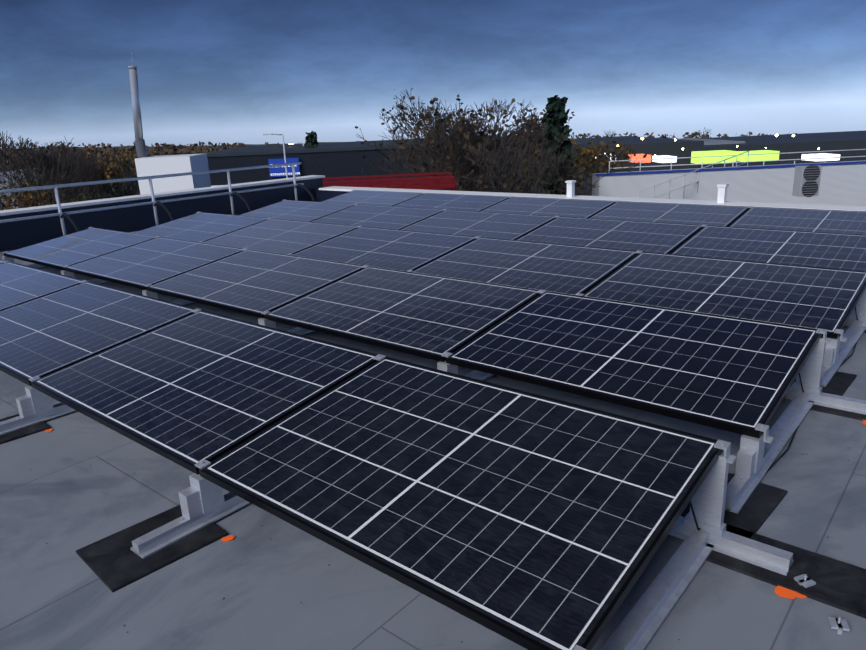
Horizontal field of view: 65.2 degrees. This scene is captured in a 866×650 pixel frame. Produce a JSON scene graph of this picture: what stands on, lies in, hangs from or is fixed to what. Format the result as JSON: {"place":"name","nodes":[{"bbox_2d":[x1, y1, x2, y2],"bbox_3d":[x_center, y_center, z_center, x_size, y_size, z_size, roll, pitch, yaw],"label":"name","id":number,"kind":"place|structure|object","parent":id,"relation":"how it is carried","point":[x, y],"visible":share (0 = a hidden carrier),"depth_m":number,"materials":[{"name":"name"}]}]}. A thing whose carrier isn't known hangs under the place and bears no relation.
{"place":"outdoors","nodes":[
{"label":"outdoors","id":0,"kind":"place"},
{"bbox_2d":[16,142,332,156],"bbox_3d":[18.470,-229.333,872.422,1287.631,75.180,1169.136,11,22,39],"label":"trees","id":1,"kind":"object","parent":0,"point":[124,147],"depth_m":859.04,"materials":[{"name":"plant"}]},
{"bbox_2d":[263,133,303,177],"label":"street light poles","id":2,"kind":"object","parent":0,"point":[284,149],"visible":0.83,"depth_m":40.37,"materials":[{"name":"grey metal"}]},
{"bbox_2d":[0,0,865,147],"label":"sky","id":3,"kind":"structure","parent":0,"point":[214,71],"materials":[{"name":"blue"}]},
{"bbox_3d":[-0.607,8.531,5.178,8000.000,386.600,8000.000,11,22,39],"label":"ground","id":4,"kind":"structure","parent":0,"visible":0},
{"bbox_2d":[0,182,64,210],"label":"bush","id":5,"kind":"object","parent":4,"relation":"on","point":[35,203],"visible":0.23,"depth_m":31.20,"materials":[{"name":"brown plant"}]},
{"bbox_2d":[0,167,101,208],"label":"bush","id":6,"kind":"object","parent":4,"relation":"on","point":[24,193],"visible":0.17,"depth_m":33.69,"materials":[{"name":"brown plant"}]},
{"bbox_2d":[0,131,109,209],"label":"bare tree","id":7,"kind":"object","parent":4,"relation":"on","point":[45,158],"visible":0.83,"depth_m":27.89,"materials":[{"name":"brown plant"}]},
{"bbox_2d":[0,165,136,209],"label":"tree","id":8,"kind":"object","parent":4,"relation":"on","point":[6,183],"depth_m":72.58,"materials":[{"name":"plant"}]},
{"bbox_2d":[0,136,139,209],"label":"bare tree","id":9,"kind":"object","parent":4,"relation":"on","point":[92,166],"visible":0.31,"depth_m":31.34,"materials":[{"name":"brown plant"}]},
{"bbox_2d":[43,143,124,199],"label":"ochre tree","id":10,"kind":"object","parent":4,"relation":"on","point":[111,172],"visible":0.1,"depth_m":41.92,"materials":[{"name":"brown plant"}]},
{"bbox_2d":[1,144,209,171],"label":"treeline","id":11,"kind":"object","parent":4,"relation":"on","point":[179,151],"visible":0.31,"depth_m":106.29,"materials":[{"name":"plant"}]},
{"bbox_2d":[74,174,139,201],"bbox_3d":[-15.104,-3.144,33.432,5.819,8.419,4.850,11,22,39],"label":"bush","id":12,"kind":"object","parent":4,"relation":"on","point":[120,192],"visible":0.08,"depth_m":32.38,"materials":[{"name":"brown plant"}]},
{"bbox_2d":[91,148,152,192],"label":"ochre tree","id":13,"kind":"object","parent":4,"relation":"on","point":[117,166],"visible":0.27,"depth_m":42.95,"materials":[{"name":"brown plant"}]},
{"bbox_2d":[0,140,327,171],"bbox_3d":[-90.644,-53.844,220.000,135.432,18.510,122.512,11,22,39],"label":"treeline","id":14,"kind":"object","parent":4,"relation":"on","point":[161,148],"visible":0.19,"depth_m":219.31,"materials":[{"name":"brown plant"}]},
{"bbox_2d":[128,53,210,194],"bbox_3d":[-9.617,-3.306,25.827,2.182,13.256,2.200,-3,17,-2],"label":"building with chimney","id":15,"kind":"object","parent":4,"relation":"on","point":[145,164],"visible":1,"depth_m":24.15,"materials":[{"name":"white paint"}]},
{"bbox_2d":[182,146,244,153],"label":"treeline","id":16,"kind":"object","parent":4,"relation":"on","point":[198,150],"visible":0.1,"depth_m":145.63,"materials":[{"name":"brown plant"}]},
{"bbox_2d":[304,131,318,147],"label":"conifer tree","id":17,"kind":"object","parent":4,"relation":"on","point":[311,140],"visible":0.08,"depth_m":52.51,"materials":[{"name":"green plant"}]},
{"bbox_2d":[200,136,527,192],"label":"shop building","id":18,"kind":"structure","parent":4,"relation":"on","point":[337,159],"depth_m":48.45,"materials":[{"name":"grey"}]},
{"bbox_2d":[268,158,299,176],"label":"shop sign","id":19,"kind":"object","parent":18,"relation":"attached to","point":[279,171],"visible":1,"depth_m":48.10,"materials":[{"name":"blue plastic"}]},
{"bbox_2d":[322,172,455,190],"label":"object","id":20,"kind":"object","parent":4,"relation":"on","point":[440,183],"visible":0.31,"depth_m":16.67,"materials":[{"name":"red paint"}]},
{"bbox_2d":[0,231,865,649],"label":"roof","id":21,"kind":"structure","parent":4,"relation":"on","point":[72,483],"depth_m":2.52,"materials":[{"name":"grey concrete"}]},
{"bbox_2d":[0,162,314,235],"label":"guard rail","id":22,"kind":"object","parent":21,"relation":"on","point":[62,215],"visible":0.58,"depth_m":11.23,"materials":[{"name":"silver metal"}]},
{"bbox_2d":[0,175,865,251],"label":"parapet","id":23,"kind":"structure","parent":21,"relation":"on","point":[14,235],"depth_m":11.32,"materials":[{"name":"black"}]},
{"bbox_2d":[0,190,865,649],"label":"solar panel mounts","id":24,"kind":"object","parent":21,"relation":"on","point":[724,516],"visible":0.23,"depth_m":2.67,"materials":[{"name":"metal"}]},
{"bbox_2d":[0,261,81,310],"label":"solar panel","id":25,"kind":"object","parent":24,"relation":"on","point":[20,284],"visible":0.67,"depth_m":5.86,"materials":[{"name":"blue"}]},
{"bbox_2d":[3,227,155,269],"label":"solar panel","id":26,"kind":"object","parent":24,"relation":"on","point":[74,248],"visible":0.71,"depth_m":8.07,"materials":[{"name":"blue"}]},
{"bbox_2d":[0,281,195,385],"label":"solar panel","id":27,"kind":"object","parent":24,"relation":"on","point":[42,336],"visible":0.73,"depth_m":4.67,"materials":[{"name":"black"}]},
{"bbox_2d":[64,237,243,289],"bbox_3d":[-2.918,-0.678,7.069,1.722,0.035,1.134,11,30,39],"label":"solar panel","id":28,"kind":"object","parent":24,"relation":"on","point":[151,261],"visible":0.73,"depth_m":6.97,"materials":[{"name":"blue"}]},
{"bbox_2d":[135,212,267,241],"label":"solar panel","id":29,"kind":"object","parent":24,"relation":"on","point":[200,226],"visible":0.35,"depth_m":9.28,"materials":[{"name":"blue"}]},
{"bbox_2d":[30,310,377,474],"bbox_3d":[-1.282,0.259,3.721,1.722,0.035,1.134,11,30,39],"label":"solar panel","id":30,"kind":"object","parent":24,"relation":"on","point":[188,392],"visible":0.85,"depth_m":3.56,"materials":[{"name":"black"}]},
{"bbox_2d":[146,249,363,318],"bbox_3d":[-1.582,-0.411,5.984,1.722,0.035,1.134,11,30,39],"label":"solar panel","id":31,"kind":"object","parent":24,"relation":"on","point":[254,283],"visible":0.88,"depth_m":5.87,"materials":[{"name":"black"}]},
{"bbox_2d":[202,218,356,254],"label":"solar panel","id":32,"kind":"object","parent":24,"relation":"on","point":[280,236],"visible":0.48,"depth_m":8.19,"materials":[{"name":"blue"}]},
{"bbox_2d":[239,200,353,221],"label":"solar panel","id":33,"kind":"object","parent":24,"relation":"on","point":[306,211],"visible":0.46,"depth_m":10.51,"materials":[{"name":"blue"}]},
{"bbox_2d":[322,190,422,205],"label":"solar panel","id":34,"kind":"object","parent":24,"relation":"on","point":[379,198],"visible":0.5,"depth_m":11.73,"materials":[{"name":"blue"}]},
{"bbox_2d":[310,204,442,229],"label":"solar panel","id":35,"kind":"object","parent":24,"relation":"on","point":[386,217],"visible":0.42,"depth_m":9.42,"materials":[{"name":"blue"}]},
{"bbox_2d":[293,227,476,270],"bbox_3d":[-0.545,-0.813,7.162,1.722,0.035,1.134,11,30,39],"label":"solar panel","id":36,"kind":"object","parent":24,"relation":"on","point":[401,250],"visible":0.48,"depth_m":7.09,"materials":[{"name":"black"}]},
{"bbox_2d":[264,266,540,361],"bbox_3d":[-0.245,-0.143,4.899,1.722,0.035,1.134,11,30,39],"label":"solar panel","id":37,"kind":"object","parent":24,"relation":"on","point":[432,317],"visible":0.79,"depth_m":4.77,"materials":[{"name":"black"}]},
{"bbox_2d":[394,193,509,211],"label":"solar panel","id":38,"kind":"object","parent":24,"relation":"on","point":[463,202],"visible":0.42,"depth_m":10.64,"materials":[{"name":"blue"}]},
{"bbox_2d":[198,357,723,649],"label":"solar panel","id":39,"kind":"object","parent":24,"relation":"on","point":[528,520],"visible":0.92,"depth_m":2.42,"materials":[{"name":"black"}]},
{"bbox_2d":[400,210,555,239],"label":"solar panel","id":40,"kind":"object","parent":24,"relation":"on","point":[508,226],"visible":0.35,"depth_m":8.33,"materials":[{"name":"black"}]},
{"bbox_2d":[413,237,638,294],"bbox_3d":[0.792,-0.546,6.077,1.722,0.035,1.134,11,30,39],"label":"solar panel","id":41,"kind":"object","parent":24,"relation":"on","point":[565,269],"visible":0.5,"depth_m":6.00,"materials":[{"name":"black"}]},
{"bbox_2d":[479,197,615,217],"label":"solar panel","id":42,"kind":"object","parent":24,"relation":"on","point":[579,208],"visible":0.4,"depth_m":9.55,"materials":[{"name":"black"}]},
{"bbox_2d":[516,216,702,253],"bbox_3d":[1.829,-0.948,7.255,1.722,0.035,1.134,11,30,39],"label":"solar panel","id":43,"kind":"object","parent":24,"relation":"on","point":[659,237],"visible":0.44,"depth_m":7.23,"materials":[{"name":"black"}]},
{"bbox_2d":[445,291,821,437],"bbox_3d":[1.091,0.124,3.814,1.722,0.035,1.134,11,30,39],"label":"solar panel","id":44,"kind":"object","parent":24,"relation":"on","point":[734,374],"visible":0.92,"depth_m":3.65,"materials":[{"name":"black"}]},
{"bbox_2d":[589,201,749,226],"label":"solar panel","id":45,"kind":"object","parent":24,"relation":"on","point":[709,215],"visible":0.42,"depth_m":8.46,"materials":[{"name":"black"}]},
{"bbox_2d":[583,252,865,338],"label":"solar panel","id":46,"kind":"object","parent":24,"relation":"on","point":[813,297],"visible":0.77,"depth_m":4.89,"materials":[{"name":"black"}]},
{"bbox_2d":[670,225,865,271],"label":"solar panel","id":47,"kind":"object","parent":24,"relation":"on","point":[824,250],"visible":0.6,"depth_m":6.22,"materials":[{"name":"black"}]},
{"bbox_2d":[728,207,865,234],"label":"solar panel","id":48,"kind":"object","parent":24,"relation":"on","point":[827,221],"visible":0.62,"depth_m":7.54,"materials":[{"name":"black"}]},
{"bbox_2d":[355,88,534,192],"bbox_3d":[0.793,-3.699,28.261,6.663,11.896,6.966,-12,19,-29],"label":"tree","id":49,"kind":"object","parent":4,"relation":"on","point":[461,125],"visible":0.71,"depth_m":26.61,"materials":[{"name":"brown plant"}]},
{"bbox_2d":[378,112,520,192],"bbox_3d":[1.214,-4.543,32.423,7.793,11.191,6.030,11,22,39],"label":"tree","id":50,"kind":"object","parent":4,"relation":"on","point":[475,171],"visible":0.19,"depth_m":30.63,"materials":[{"name":"brown plant"}]},
{"bbox_2d":[424,131,499,189],"bbox_3d":[1.716,-6.539,40.274,5.897,11.071,6.652,11,22,39],"label":"tree","id":51,"kind":"object","parent":4,"relation":"on","point":[458,152],"depth_m":39.13,"materials":[{"name":"brown plant"}]},
{"bbox_2d":[389,94,580,194],"bbox_3d":[2.075,-3.563,28.340,8.133,11.686,7.417,0,17,9],"label":"tree","id":52,"kind":"object","parent":4,"relation":"on","point":[537,159],"visible":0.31,"depth_m":27.15,"materials":[{"name":"brown plant"}]},
{"bbox_2d":[372,98,634,195],"bbox_3d":[3.048,-2.966,26.281,9.201,11.303,6.998,11,22,39],"label":"tree","id":53,"kind":"object","parent":4,"relation":"on","point":[503,148],"visible":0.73,"depth_m":23.93,"materials":[{"name":"brown plant"}]},
{"bbox_2d":[462,106,577,193],"bbox_3d":[4.601,-5.122,34.218,5.794,11.384,9.224,1,17,12],"label":"tree","id":54,"kind":"object","parent":4,"relation":"on","point":[536,129],"visible":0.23,"depth_m":32.78,"materials":[{"name":"brown plant"}]},
{"bbox_2d":[539,95,576,194],"bbox_3d":[5.237,-3.881,29.279,2.880,11.508,2.755,11,22,39],"label":"tree","id":55,"kind":"object","parent":4,"relation":"on","point":[555,115],"visible":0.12,"depth_m":27.90,"materials":[{"name":"green plant"}]},
{"bbox_2d":[506,134,646,195],"bbox_3d":[7.706,-5.040,35.773,7.633,10.143,5.746,2,17,16],"label":"tree","id":56,"kind":"object","parent":4,"relation":"on","point":[597,150],"visible":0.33,"depth_m":33.92,"materials":[{"name":"brown plant"}]},
{"bbox_2d":[570,131,796,138],"bbox_3d":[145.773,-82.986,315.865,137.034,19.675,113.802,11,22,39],"label":"treeline","id":57,"kind":"object","parent":4,"relation":"on","point":[631,134],"visible":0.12,"depth_m":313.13,"materials":[{"name":"plant"}]},
{"bbox_2d":[528,131,865,195],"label":"building","id":58,"kind":"structure","parent":4,"relation":"on","point":[651,147],"depth_m":93.84,"materials":[{"name":"grey"}]},
{"bbox_2d":[692,130,711,137],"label":"tree","id":59,"kind":"object","parent":4,"relation":"on","point":[698,136],"visible":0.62,"depth_m":126.69,"materials":[{"name":"grey plant"}]},
{"bbox_2d":[617,134,819,155],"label":"string lights","id":60,"kind":"object","parent":4,"relation":"on","point":[776,135],"visible":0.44,"depth_m":78.64},
{"bbox_2d":[585,160,865,205],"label":"white hall","id":61,"kind":"structure","parent":4,"relation":"on","point":[843,183],"depth_m":30.03,"materials":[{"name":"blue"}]},
{"bbox_2d":[609,149,865,198],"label":"railing","id":62,"kind":"object","parent":61,"relation":"on","point":[712,164],"visible":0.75,"depth_m":30.25,"materials":[{"name":"silver metal"}]},
{"bbox_2d":[792,164,821,196],"bbox_3d":[13.435,-5.193,24.294,0.707,1.147,0.477,-3,17,-2],"label":"condenser unit","id":63,"kind":"object","parent":61,"relation":"attached to","point":[807,178],"visible":1,"depth_m":24.12,"materials":[{"name":"grey metal"}]}
]}

